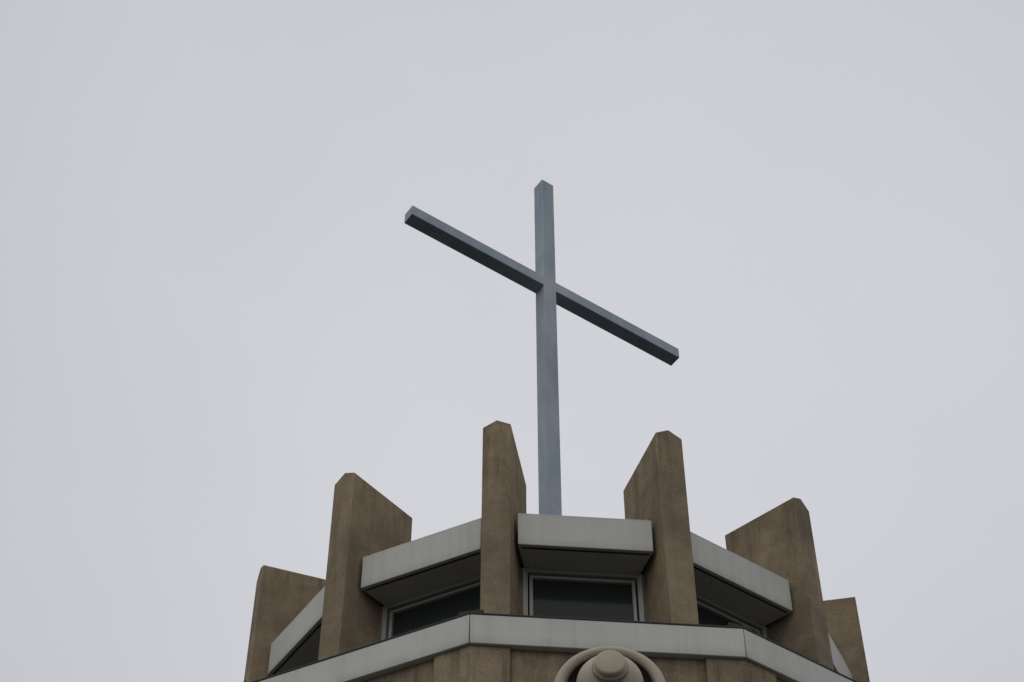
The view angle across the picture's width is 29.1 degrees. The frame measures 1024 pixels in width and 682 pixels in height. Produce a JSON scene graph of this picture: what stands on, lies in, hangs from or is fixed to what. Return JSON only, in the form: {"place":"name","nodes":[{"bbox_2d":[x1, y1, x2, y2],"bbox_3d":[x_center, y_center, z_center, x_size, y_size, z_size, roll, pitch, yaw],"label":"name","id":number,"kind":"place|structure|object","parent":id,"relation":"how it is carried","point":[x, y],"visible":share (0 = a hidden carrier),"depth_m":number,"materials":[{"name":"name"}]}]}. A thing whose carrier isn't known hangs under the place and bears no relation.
{"place":"outdoors","nodes":[
{"label":"outdoors","id":0,"kind":"place"},
{"bbox_2d":[0,0,1023,681],"label":"sky","id":1,"kind":"structure","parent":0,"point":[220,306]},
{"bbox_2d":[244,609,856,681],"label":"ledge top edge","id":2,"kind":"object","parent":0,"point":[481,612],"visible":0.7,"depth_m":15.72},
{"bbox_2d":[362,645,785,681],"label":"church drum walls","id":3,"kind":"structure","parent":0,"point":[471,663],"depth_m":15.38,"materials":[{"name":"brown concrete"}]},
{"bbox_2d":[259,614,852,681],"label":"ledge","id":4,"kind":"object","parent":3,"relation":"on","point":[529,634],"visible":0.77,"depth_m":15.60,"materials":[{"name":"grey concrete"}]},
{"bbox_2d":[244,420,869,681],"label":"concrete fins","id":5,"kind":"object","parent":4,"relation":"on","point":[367,519],"visible":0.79,"depth_m":18.51,"materials":[{"name":"brown concrete"}]},
{"bbox_2d":[267,513,851,678],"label":"roof fascia","id":6,"kind":"structure","parent":5,"relation":"attached to","point":[542,531],"depth_m":18.10,"materials":[{"name":"grey metal"}]},
{"bbox_2d":[272,547,787,674],"bbox_3d":[0.431,4.090,19.729,5.933,0.013,5.933,-1,-49,1],"label":"roof soffit","id":7,"kind":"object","parent":6,"relation":"attached to","point":[319,625],"visible":0.68,"depth_m":18.04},
{"bbox_2d":[378,567,769,640],"bbox_3d":[0.431,4.715,19.006,5.421,1.903,5.421,-1,-49,1],"label":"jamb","id":8,"kind":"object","parent":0,"point":[521,602],"depth_m":17.88,"materials":[{"name":"grey metal"}]},
{"bbox_2d":[381,568,766,639],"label":"lantern window frames","id":9,"kind":"structure","parent":8,"relation":"in","point":[390,611],"depth_m":18.03,"materials":[{"name":"grey metal"}]},
{"bbox_2d":[393,580,731,635],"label":"window panes","id":10,"kind":"structure","parent":9,"relation":"in","point":[582,600],"depth_m":17.90,"materials":[{"name":"black glass"}]},
{"bbox_2d":[381,554,766,625],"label":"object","id":11,"kind":"structure","parent":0,"point":[522,565],"depth_m":18.04,"materials":[{"name":"grey"}]},
{"bbox_2d":[404,180,678,514],"bbox_3d":[0.431,0.870,23.457,3.469,9.080,2.596,-1,-49,1],"label":"cross","id":12,"kind":"object","parent":11,"relation":"on","point":[545,287],"visible":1,"depth_m":24.82,"materials":[{"name":"metal"}]},
{"bbox_2d":[528,576,638,620],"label":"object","id":13,"kind":"object","parent":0,"point":[636,599],"depth_m":17.91,"materials":[{"name":"grey metal"}]},
{"label":"ground","id":14,"kind":"structure","parent":0,"visible":0},
{"bbox_3d":[0.382,3.686,5.135,0.114,6.151,0.114,-1,-49,1],"label":"loudspeaker","id":15,"kind":"object","parent":14,"relation":"on","visible":0},
{"bbox_2d":[555,646,664,681],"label":"round ornament","id":16,"kind":"object","parent":15,"relation":"attached to","point":[609,664],"visible":1,"depth_m":7.55,"materials":[{"name":"beige stone"}]},
{"bbox_2d":[568,659,651,681],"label":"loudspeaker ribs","id":17,"kind":"object","parent":16,"relation":"attached to","point":[576,670],"visible":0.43,"depth_m":7.64,"materials":[{"name":"grey"}]}
]}

